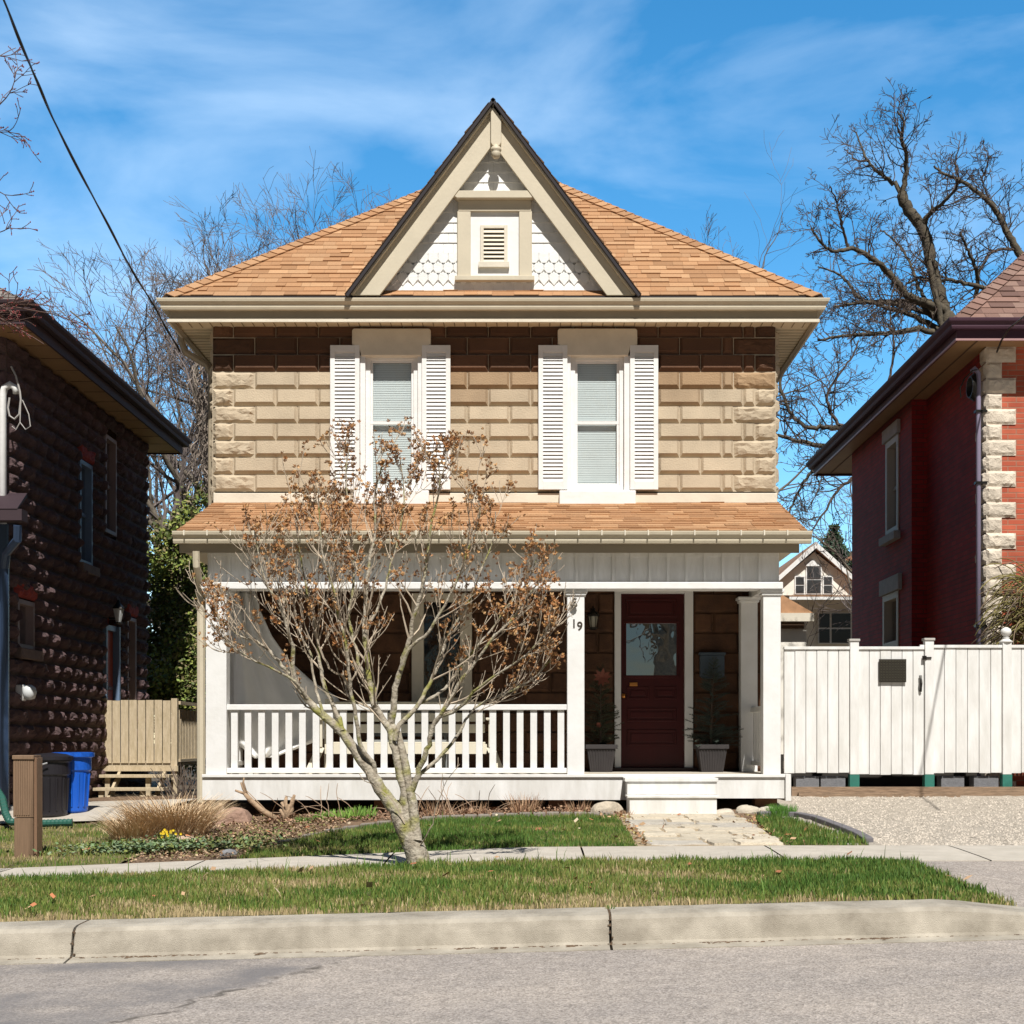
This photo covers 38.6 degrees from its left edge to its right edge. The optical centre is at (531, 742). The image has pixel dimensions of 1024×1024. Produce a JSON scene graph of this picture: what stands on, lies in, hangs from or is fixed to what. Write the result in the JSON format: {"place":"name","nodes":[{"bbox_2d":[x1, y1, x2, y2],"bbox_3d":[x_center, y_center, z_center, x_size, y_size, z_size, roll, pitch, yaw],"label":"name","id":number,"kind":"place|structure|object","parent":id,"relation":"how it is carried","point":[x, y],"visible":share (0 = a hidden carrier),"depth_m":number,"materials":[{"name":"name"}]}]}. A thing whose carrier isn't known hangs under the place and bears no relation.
{"place":"outdoors","nodes":[
{"label":"outdoors","id":0,"kind":"place"},
{"bbox_2d":[0,822,145,867],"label":"side lawn","id":1,"kind":"structure","parent":0,"point":[56,857],"depth_m":12.78,"materials":[{"name":"green plant"}]},
{"bbox_2d":[12,755,41,857],"bbox_3d":[-4.368,0.563,12.677,0.208,0.905,0.190,0,0,0],"label":"utility pedestal","id":2,"kind":"object","parent":1,"relation":"on","point":[27,792],"visible":0.83,"depth_m":12.60,"materials":[{"name":"brown"}]},
{"bbox_2d":[0,789,72,826],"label":"drain hose","id":3,"kind":"object","parent":1,"relation":"on","point":[7,817],"visible":0.72,"depth_m":15.21,"materials":[{"name":"teal plastic"}]},
{"bbox_2d":[0,46,96,343],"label":"budding tree","id":4,"kind":"object","parent":1,"relation":"on","point":[3,306],"visible":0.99,"depth_m":13.50,"materials":[{"name":"brown plant"}]},
{"bbox_2d":[86,807,177,840],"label":"ornamental grass","id":5,"kind":"object","parent":1,"relation":"on","point":[117,828],"depth_m":13.75,"materials":[{"name":"brown plant"}]},
{"bbox_2d":[6,830,288,855],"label":"creeping plants","id":6,"kind":"object","parent":1,"relation":"on","point":[156,845],"visible":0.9,"depth_m":12.70,"materials":[{"name":"green plant"}]},
{"bbox_2d":[0,799,193,822],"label":"side path","id":7,"kind":"structure","parent":0,"point":[92,811],"depth_m":16.55,"materials":[{"name":"concrete"}]},
{"bbox_2d":[34,753,73,816],"bbox_3d":[-5.323,0.464,16.200,0.477,0.700,0.477,0,0,-45],"label":"waste bin","id":8,"kind":"object","parent":7,"relation":"on","point":[56,770],"visible":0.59,"depth_m":16.04,"materials":[{"name":"black plastic"}]},
{"bbox_2d":[53,752,94,812],"bbox_3d":[-5.174,0.448,16.500,0.470,0.675,0.470,0,0,0],"label":"waste bin","id":9,"kind":"object","parent":7,"relation":"on","point":[79,780],"visible":0.73,"depth_m":16.36,"materials":[{"name":"blue plastic"}]},
{"bbox_2d":[0,940,1023,1023],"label":"road","id":10,"kind":"structure","parent":0,"point":[972,982],"depth_m":6.85,"materials":[{"name":"grey asphalt"}]},
{"bbox_2d":[0,845,1023,876],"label":"sidewalk","id":11,"kind":"structure","parent":0,"point":[964,852],"depth_m":11.51,"materials":[{"name":"concrete"}]},
{"bbox_2d":[0,0,1023,632],"label":"sky","id":12,"kind":"structure","parent":0,"point":[661,112],"materials":[{"name":"blue"}]},
{"bbox_2d":[88,765,991,949],"bbox_3d":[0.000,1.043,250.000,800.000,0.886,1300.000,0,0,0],"label":"ground","id":13,"kind":"structure","parent":0,"point":[154,784],"depth_m":23.37,"materials":[{"name":"soil"}]},
{"bbox_2d":[0,288,191,806],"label":"stone house","id":14,"kind":"structure","parent":13,"relation":"on","point":[84,431],"depth_m":20.04,"materials":[{"name":"stone"}]},
{"bbox_2d":[16,599,34,649],"bbox_3d":[-6.470,-1.490,18.560,0.120,0.620,0.620,0,0,0],"label":"window","id":15,"kind":"structure","parent":14,"relation":"in","point":[26,638],"depth_m":18.81,"materials":[{"name":"brown glass"}]},
{"bbox_2d":[78,459,92,565],"bbox_3d":[-6.470,-3.290,21.060,0.120,1.480,0.600,0,0,0],"label":"window","id":16,"kind":"structure","parent":14,"relation":"in","point":[86,504],"depth_m":21.30,"materials":[{"name":"blue glass"}]},
{"bbox_2d":[85,434,116,536],"bbox_3d":[-6.570,-3.910,22.300,0.320,1.480,0.600,0,0,0],"label":"window","id":17,"kind":"structure","parent":14,"relation":"in","point":[110,519],"depth_m":22.54,"materials":[{"name":"grey glass"}]},
{"bbox_2d":[108,631,112,700],"bbox_3d":[-6.470,-0.700,22.280,0.080,2.000,0.560,0,0,0],"label":"door","id":18,"kind":"structure","parent":14,"relation":"in","point":[110,634],"depth_m":22.43,"materials":[{"name":"orange paint"}]},
{"bbox_2d":[108,618,136,699],"bbox_3d":[-6.570,-1.025,23.460,0.320,1.950,0.520,0,0,0],"label":"window","id":19,"kind":"structure","parent":14,"relation":"in","point":[131,649],"depth_m":23.66,"materials":[{"name":"black glass"}]},
{"bbox_2d":[37,238,206,555],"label":"bare tree","id":20,"kind":"object","parent":13,"relation":"on","point":[147,393],"visible":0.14,"depth_m":46.30,"materials":[{"name":"grey plant"}]},
{"bbox_2d":[19,218,240,776],"bbox_3d":[-6.677,-5.387,32.986,10.401,12.356,9.783,0,0,20],"label":"bare tree","id":21,"kind":"object","parent":13,"relation":"on","point":[169,460],"visible":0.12,"depth_m":32.03,"materials":[{"name":"grey plant"}]},
{"bbox_2d":[180,361,207,509],"bbox_3d":[-6.860,-6.520,31.037,1.079,3.474,0.973,0,0,0],"label":"dry vine","id":22,"kind":"object","parent":21,"relation":"hanging from","point":[203,443],"visible":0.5,"depth_m":30.97,"materials":[{"name":"brown plant"}]},
{"bbox_2d":[93,698,205,796],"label":"wooden deck","id":23,"kind":"structure","parent":13,"relation":"on","point":[179,736],"depth_m":21.88,"materials":[{"name":"brown wood"}]},
{"bbox_2d":[102,346,202,773],"bbox_3d":[-9.393,-4.309,35.203,7.161,10.191,7.309,0,0,-43],"label":"bare tree","id":24,"kind":"object","parent":13,"relation":"on","point":[155,504],"visible":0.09,"depth_m":35.72,"materials":[{"name":"grey plant"}]},
{"bbox_2d":[147,480,207,783],"bbox_3d":[-6.728,-2.009,27.078,3.321,5.758,3.196,0,0,0],"label":"cedar","id":25,"kind":"object","parent":13,"relation":"on","point":[172,655],"visible":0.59,"depth_m":26.74,"materials":[{"name":"green plant"}]},
{"bbox_2d":[72,206,312,481],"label":"bare tree","id":26,"kind":"object","parent":13,"relation":"on","point":[175,369],"visible":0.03,"depth_m":45.56,"materials":[{"name":"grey plant"}]},
{"bbox_2d":[94,146,384,433],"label":"bare tree","id":27,"kind":"object","parent":13,"relation":"on","point":[217,267],"visible":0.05,"depth_m":47.15,"materials":[{"name":"grey plant"}]},
{"bbox_2d":[119,162,396,357],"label":"bare tree","id":28,"kind":"object","parent":13,"relation":"on","point":[294,207],"visible":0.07,"depth_m":50.37,"materials":[{"name":"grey plant"}]},
{"bbox_2d":[0,795,783,863],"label":"yard","id":29,"kind":"structure","parent":13,"relation":"on","point":[733,804],"depth_m":16.23,"materials":[{"name":"brown soil"}]},
{"bbox_2d":[156,832,179,842],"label":"daffodils","id":30,"kind":"object","parent":29,"relation":"on","point":[166,837],"visible":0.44,"depth_m":13.27,"materials":[{"name":"green plant"}]},
{"bbox_2d":[159,829,181,837],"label":"daffodil blooms","id":31,"kind":"object","parent":30,"relation":"attached to","point":[163,832],"visible":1,"depth_m":13.25,"materials":[{"name":"yellow plant"}]},
{"bbox_2d":[98,789,238,837],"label":"ornamental grass","id":32,"kind":"object","parent":29,"relation":"on","point":[191,820],"depth_m":13.89,"materials":[{"name":"brown plant"}]},
{"bbox_2d":[150,763,196,798],"bbox_3d":[-4.491,0.547,18.520,0.693,0.611,0.306,0,0,0],"label":"bare bush","id":33,"kind":"object","parent":29,"relation":"on","point":[181,783],"visible":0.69,"depth_m":18.48,"materials":[{"name":"brown plant"}]},
{"bbox_2d":[220,849,238,855],"bbox_3d":[-2.551,0.928,12.354,0.147,0.059,0.124,0,0,0],"label":"rock","id":34,"kind":"object","parent":29,"relation":"on","point":[229,851],"visible":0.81,"depth_m":12.30,"materials":[{"name":"grey stone"}]},
{"bbox_2d":[214,807,252,826],"bbox_3d":[-3.115,0.790,15.204,0.446,0.243,0.278,0,0,0],"label":"rock","id":35,"kind":"object","parent":29,"relation":"on","point":[240,815],"visible":0.58,"depth_m":15.10,"materials":[{"name":"brown stone"}]},
{"bbox_2d":[124,777,350,861],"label":"dead leaves","id":36,"kind":"object","parent":29,"relation":"on","point":[259,825],"depth_m":14.26,"materials":[{"name":"brown plant"}]},
{"bbox_2d":[168,824,307,851],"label":"creeping plants","id":37,"kind":"object","parent":29,"relation":"on","point":[252,844],"visible":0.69,"depth_m":12.92,"materials":[{"name":"green plant"}]},
{"bbox_2d":[279,794,295,821],"bbox_3d":[-2.550,0.689,15.287,0.132,0.294,0.193,0,0,-38],"label":"shrub stump","id":38,"kind":"object","parent":29,"relation":"on","point":[286,810],"visible":0.87,"depth_m":15.28,"materials":[{"name":"brown wood"}]},
{"bbox_2d":[294,816,315,822],"bbox_3d":[-2.348,0.794,15.091,0.226,0.074,0.186,0,0,-18],"label":"green tuft","id":39,"kind":"object","parent":29,"relation":"on","point":[300,819],"visible":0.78,"depth_m":15.08,"materials":[{"name":"green plant"}]},
{"bbox_2d":[310,810,330,819],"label":"lily sprouts","id":40,"kind":"object","parent":29,"relation":"on","point":[317,816],"visible":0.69,"depth_m":15.31,"materials":[{"name":"green plant"}]},
{"bbox_2d":[323,809,343,819],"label":"lily sprouts","id":41,"kind":"object","parent":29,"relation":"on","point":[333,812],"visible":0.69,"depth_m":15.31,"materials":[{"name":"green plant"}]},
{"bbox_2d":[338,809,353,819],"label":"lily sprouts","id":42,"kind":"object","parent":29,"relation":"on","point":[344,814],"visible":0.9,"depth_m":15.31,"materials":[{"name":"green plant"}]},
{"bbox_2d":[345,806,366,818],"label":"lily sprouts","id":43,"kind":"object","parent":29,"relation":"on","point":[355,811],"visible":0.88,"depth_m":15.32,"materials":[{"name":"green plant"}]},
{"bbox_2d":[357,805,376,818],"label":"lily sprouts","id":44,"kind":"object","parent":29,"relation":"on","point":[368,811],"visible":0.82,"depth_m":15.31,"materials":[{"name":"green plant"}]},
{"bbox_2d":[253,779,546,817],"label":"dry twigs","id":45,"kind":"object","parent":29,"relation":"on","point":[451,810],"visible":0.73,"depth_m":15.28,"materials":[{"name":"brown plant"}]},
{"bbox_2d":[237,810,636,858],"bbox_3d":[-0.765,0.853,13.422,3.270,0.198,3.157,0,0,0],"label":"front lawn","id":46,"kind":"structure","parent":29,"relation":"on","point":[458,839],"depth_m":12.56,"materials":[{"name":"green plant"}]},
{"bbox_2d":[418,797,456,815],"bbox_3d":[-0.993,0.672,15.378,0.458,0.216,0.345,0,0,-32],"label":"dry perennial","id":47,"kind":"object","parent":29,"relation":"on","point":[430,809],"visible":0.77,"depth_m":15.36,"materials":[{"name":"brown plant"}]},
{"bbox_2d":[261,804,624,823],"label":"dead leaves","id":48,"kind":"object","parent":29,"relation":"on","point":[389,815],"visible":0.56,"depth_m":15.30,"materials":[{"name":"brown plant"}]},
{"bbox_2d":[277,811,613,843],"bbox_3d":[-0.978,0.829,14.400,3.825,0.231,1.060,0,0,-35],"label":"stone edging","id":49,"kind":"object","parent":29,"relation":"on","point":[481,815],"visible":0.39,"depth_m":14.96,"materials":[{"name":"grey stone"}]},
{"bbox_2d":[457,800,487,814],"bbox_3d":[-0.609,0.684,15.416,0.354,0.170,0.271,0,0,-11],"label":"dry perennial","id":50,"kind":"object","parent":29,"relation":"on","point":[471,810],"visible":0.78,"depth_m":15.41,"materials":[{"name":"brown plant"}]},
{"bbox_2d":[498,791,546,813],"bbox_3d":[-0.094,0.628,15.338,0.476,0.251,0.409,0,0,42],"label":"dry perennial","id":51,"kind":"object","parent":29,"relation":"on","point":[532,805],"visible":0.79,"depth_m":15.31,"materials":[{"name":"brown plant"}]},
{"bbox_2d":[559,800,592,812],"bbox_3d":[0.474,0.665,15.386,0.367,0.169,0.328,0,0,-19],"label":"dry perennial","id":52,"kind":"object","parent":29,"relation":"on","point":[577,806],"visible":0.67,"depth_m":15.34,"materials":[{"name":"brown plant"}]},
{"bbox_2d":[590,801,622,812],"bbox_3d":[0.780,0.706,15.295,0.362,0.192,0.269,0,0,0],"label":"rock","id":53,"kind":"object","parent":29,"relation":"on","point":[609,806],"visible":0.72,"depth_m":15.21,"materials":[{"name":"beige stone"}]},
{"bbox_2d":[619,813,783,845],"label":"path","id":54,"kind":"structure","parent":29,"relation":"on","point":[711,831],"depth_m":13.27,"materials":[{"name":"beige stone"}]},
{"bbox_2d":[617,813,804,844],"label":"dead leaves","id":55,"kind":"object","parent":29,"relation":"on","point":[644,838],"visible":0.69,"depth_m":13.61,"materials":[{"name":"brown plant"}]},
{"bbox_2d":[717,808,734,813],"bbox_3d":[2.013,0.732,15.403,0.243,0.074,0.180,0,0,0],"label":"rock","id":56,"kind":"object","parent":29,"relation":"on","point":[725,810],"visible":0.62,"depth_m":15.34,"materials":[{"name":"beige stone"}]},
{"bbox_2d":[735,805,760,813],"bbox_3d":[2.291,0.715,15.496,0.286,0.111,0.182,0,0,0],"label":"rock","id":57,"kind":"object","parent":29,"relation":"on","point":[749,809],"visible":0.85,"depth_m":15.43,"materials":[{"name":"beige stone"}]},
{"bbox_2d":[755,818,868,844],"bbox_3d":[2.450,0.811,13.510,0.700,0.100,2.780,0,0,0],"label":"lawn patch","id":58,"kind":"object","parent":29,"relation":"on","point":[808,843],"visible":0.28,"depth_m":12.36,"materials":[{"name":"green plant"}]},
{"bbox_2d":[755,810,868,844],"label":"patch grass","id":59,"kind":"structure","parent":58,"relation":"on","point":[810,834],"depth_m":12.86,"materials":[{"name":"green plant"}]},
{"bbox_2d":[156,98,829,814],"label":"house","id":60,"kind":"structure","parent":13,"relation":"on","point":[606,376],"depth_m":17.31,"materials":[{"name":"beige paint"}]},
{"bbox_2d":[3,0,180,351],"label":"overhead cable","id":61,"kind":"object","parent":60,"relation":"attached to","point":[62,137],"visible":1,"depth_m":12.95,"materials":[{"name":"black metal"}]},
{"bbox_2d":[233,591,339,757],"bbox_3d":[-2.800,-0.792,16.990,1.348,1.955,0.172,0,0,-3],"label":"outdoor curtain","id":62,"kind":"object","parent":60,"relation":"hanging from","point":[255,683],"visible":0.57,"depth_m":16.97,"materials":[{"name":"white fabric"}]},
{"bbox_2d":[360,356,421,489],"bbox_3d":[-1.672,-3.779,17.627,0.728,1.736,0.575,0,0,0],"label":"window","id":63,"kind":"structure","parent":60,"relation":"in","point":[390,387],"depth_m":17.47,"materials":[{"name":"white paint"}]},
{"bbox_2d":[307,699,502,773],"bbox_3d":[-1.408,-0.068,16.548,2.218,0.867,0.724,0,0,0],"label":"garden bench","id":64,"kind":"object","parent":60,"relation":"on","point":[404,729],"visible":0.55,"depth_m":16.85,"materials":[{"name":"beige wood"}]},
{"bbox_2d":[366,710,447,767],"bbox_3d":[-1.431,-0.065,16.860,0.911,0.820,0.420,0,0,0],"label":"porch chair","id":65,"kind":"object","parent":60,"relation":"on","point":[444,758],"visible":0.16,"depth_m":17.02,"materials":[{"name":"beige wood"}]},
{"bbox_2d":[412,593,471,712],"bbox_3d":[-1.070,-1.060,17.530,0.714,1.419,0.380,0,0,0],"label":"window","id":66,"kind":"structure","parent":60,"relation":"in","point":[425,653],"depth_m":17.42,"materials":[{"name":"black glass"}]},
{"bbox_2d":[567,355,629,489],"bbox_3d":[0.790,-3.774,17.627,0.742,1.727,0.575,0,0,0],"label":"window","id":67,"kind":"structure","parent":60,"relation":"in","point":[598,388],"depth_m":17.47,"materials":[{"name":"white glass"}]},
{"bbox_2d":[584,663,623,771],"bbox_3d":[0.822,-0.291,17.110,0.531,1.273,0.474,0,0,0],"label":"potted spruce","id":68,"kind":"object","parent":60,"relation":"on","point":[601,756],"visible":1,"depth_m":16.99,"materials":[{"name":"green plant"}]},
{"bbox_2d":[621,594,683,767],"bbox_3d":[1.434,-0.735,17.412,0.756,2.069,0.125,0,0,0],"label":"front door","id":69,"kind":"structure","parent":60,"relation":"in","point":[652,625],"depth_m":17.43,"materials":[{"name":"brown wood"}]},
{"bbox_2d":[683,656,743,771],"bbox_3d":[2.112,-0.335,17.099,0.655,1.360,0.621,0,0,-28],"label":"potted spruce","id":70,"kind":"object","parent":60,"relation":"on","point":[711,755],"visible":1,"depth_m":17.05,"materials":[{"name":"green plant"}]},
{"bbox_2d":[0,845,1017,921],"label":"verge","id":71,"kind":"structure","parent":13,"relation":"on","point":[376,911],"depth_m":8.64,"materials":[{"name":"green plant"}]},
{"bbox_2d":[175,416,581,867],"bbox_3d":[-1.165,-0.796,10.871,3.040,3.468,1.425,0,0,0],"label":"tree","id":72,"kind":"object","parent":71,"relation":"on","point":[404,813],"visible":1,"depth_m":10.91,"materials":[{"name":"brown plant"}]},
{"bbox_2d":[3,811,971,908],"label":"dead leaves","id":73,"kind":"object","parent":71,"relation":"on","point":[369,884],"visible":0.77,"depth_m":10.52,"materials":[{"name":"brown plant"}]},
{"bbox_2d":[0,899,1023,964],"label":"kerb","id":74,"kind":"structure","parent":13,"relation":"on","point":[557,929],"depth_m":8.16,"materials":[{"name":"concrete"}]},
{"bbox_2d":[8,909,1021,959],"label":"gutter dirt","id":75,"kind":"structure","parent":74,"relation":"on","point":[609,913],"depth_m":8.12,"materials":[{"name":"brown soil"}]},
{"bbox_2d":[682,205,852,553],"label":"bare tree","id":76,"kind":"object","parent":13,"relation":"on","point":[788,483],"visible":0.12,"depth_m":55.11,"materials":[{"name":"brown plant"}]},
{"bbox_2d":[694,134,883,415],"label":"bare tree","id":77,"kind":"object","parent":13,"relation":"on","point":[821,286],"visible":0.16,"depth_m":57.57,"materials":[{"name":"brown plant"}]},
{"bbox_2d":[781,595,813,753],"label":"garage","id":78,"kind":"structure","parent":13,"relation":"on","point":[795,617],"depth_m":36.00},
{"bbox_2d":[778,467,851,632],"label":"bare tree","id":79,"kind":"object","parent":13,"relation":"on","point":[844,563],"visible":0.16,"depth_m":48.46,"materials":[{"name":"brown plant"}]},
{"bbox_2d":[779,542,851,650],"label":"white house","id":80,"kind":"structure","parent":13,"relation":"on","point":[793,571],"depth_m":59.94,"materials":[{"name":"white wood"}]},
{"bbox_2d":[794,576,804,593],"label":"window","id":81,"kind":"structure","parent":80,"relation":"in","point":[799,583],"depth_m":59.92,"materials":[{"name":"grey glass"}]},
{"bbox_2d":[806,565,821,593],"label":"window","id":82,"kind":"structure","parent":80,"relation":"in","point":[809,583],"depth_m":59.92,"materials":[{"name":"grey glass"}]},
{"bbox_2d":[818,612,830,643],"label":"window","id":83,"kind":"structure","parent":80,"relation":"in","point":[824,637],"depth_m":59.77,"materials":[{"name":"black glass"}]},
{"bbox_2d":[822,576,832,593],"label":"window","id":84,"kind":"structure","parent":80,"relation":"in","point":[826,585],"depth_m":59.92,"materials":[{"name":"white paint"}]},
{"bbox_2d":[831,612,850,643],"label":"window","id":85,"kind":"structure","parent":80,"relation":"in","point":[841,636],"depth_m":59.77,"materials":[{"name":"black glass"}]},
{"bbox_2d":[795,531,851,646],"bbox_3d":[7.589,-2.419,39.839,5.246,6.378,2.021,0,0,15],"label":"bare tree","id":86,"kind":"object","parent":13,"relation":"on","point":[819,610],"visible":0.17,"depth_m":39.30,"materials":[{"name":"brown plant"}]},
{"bbox_2d":[819,522,851,573],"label":"pine","id":87,"kind":"object","parent":13,"relation":"on","point":[843,548],"visible":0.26,"depth_m":74.71,"materials":[{"name":"green plant"}]},
{"bbox_2d":[781,754,984,786],"bbox_3d":[4.490,0.500,18.425,2.962,0.700,0.050,0,0,0],"label":"garden edge board","id":88,"kind":"object","parent":13,"relation":"on","point":[896,780],"visible":0.14,"depth_m":18.40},
{"bbox_2d":[774,79,1023,568],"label":"bare tree","id":89,"kind":"object","parent":13,"relation":"on","point":[937,308],"visible":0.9,"depth_m":32.65,"materials":[{"name":"brown plant"}]},
{"bbox_2d":[806,252,1023,786],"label":"brick house","id":90,"kind":"structure","parent":13,"relation":"on","point":[923,446],"depth_m":20.09,"materials":[{"name":"red brick"}]},
{"bbox_2d":[883,590,898,646],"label":"window","id":91,"kind":"structure","parent":90,"relation":"in","point":[890,601],"depth_m":22.68,"materials":[{"name":"paint"}]},
{"bbox_2d":[885,433,898,534],"bbox_3d":[5.550,-3.902,22.310,0.140,1.463,0.780,0,0,0],"label":"window","id":92,"kind":"structure","parent":90,"relation":"in","point":[892,446],"depth_m":22.60,"materials":[{"name":"paint"}]},
{"bbox_2d":[996,316,1023,352],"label":"service cable","id":93,"kind":"object","parent":90,"relation":"attached to","point":[1015,323],"visible":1,"depth_m":17.61,"materials":[{"name":"black metal"}]},
{"bbox_2d":[920,861,1023,906],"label":"driveway apron","id":94,"kind":"object","parent":13,"relation":"on","point":[1006,878],"visible":0.7,"depth_m":10.14,"materials":[{"name":"concrete"}]},
{"bbox_2d":[971,558,1023,644],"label":"weeping shrub","id":95,"kind":"object","parent":13,"relation":"on","point":[1018,609],"visible":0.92,"depth_m":17.76,"materials":[{"name":"plant"}]},
{"bbox_2d":[777,795,1023,845],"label":"gravel driveway","id":96,"kind":"structure","parent":0,"point":[897,821],"depth_m":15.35,"materials":[{"name":"beige gravel"}]},
{"bbox_2d":[765,803,797,815],"bbox_3d":[2.568,0.690,15.101,0.369,0.141,0.293,0,0,0],"label":"grass tuft","id":97,"kind":"object","parent":96,"relation":"on","point":[780,809],"visible":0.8,"depth_m":15.03,"materials":[{"name":"green plant"}]},
{"bbox_2d":[793,776,818,786],"bbox_3d":[3.249,0.535,17.350,0.273,0.270,0.200,0,0,0],"label":"concrete block","id":98,"kind":"object","parent":96,"relation":"on","point":[805,781],"depth_m":17.25,"materials":[{"name":"grey concrete"}]},
{"bbox_2d":[757,811,873,842],"bbox_3d":[2.780,0.796,13.771,0.454,0.173,2.822,0,0,-10],"label":"stone edging","id":99,"kind":"object","parent":96,"relation":"on","point":[829,822],"visible":0.54,"depth_m":13.87,"materials":[{"name":"stone"}]},
{"bbox_2d":[819,776,844,786],"bbox_3d":[3.550,0.535,17.350,0.292,0.270,0.200,0,0,0],"label":"concrete block","id":100,"kind":"object","parent":96,"relation":"on","point":[831,781],"depth_m":17.25,"materials":[{"name":"grey concrete"}]},
{"bbox_2d":[783,627,1023,786],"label":"fence","id":101,"kind":"object","parent":96,"relation":"on","point":[927,709],"visible":1,"depth_m":17.20,"materials":[{"name":"white paint"}]},
{"bbox_2d":[791,787,1023,796],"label":"timber edging","id":102,"kind":"object","parent":96,"relation":"on","point":[897,791],"visible":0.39,"depth_m":16.95,"materials":[{"name":"brown wood"}]},
{"bbox_2d":[937,776,963,786],"bbox_3d":[4.961,0.535,17.350,0.273,0.270,0.200,0,0,0],"label":"concrete block","id":103,"kind":"object","parent":96,"relation":"on","point":[950,781],"depth_m":17.25,"materials":[{"name":"grey concrete"}]},
{"bbox_2d":[969,776,997,786],"bbox_3d":[5.356,0.535,17.350,0.292,0.270,0.200,0,0,0],"label":"concrete block","id":104,"kind":"object","parent":96,"relation":"on","point":[983,781],"depth_m":17.25,"materials":[{"name":"grey concrete"}]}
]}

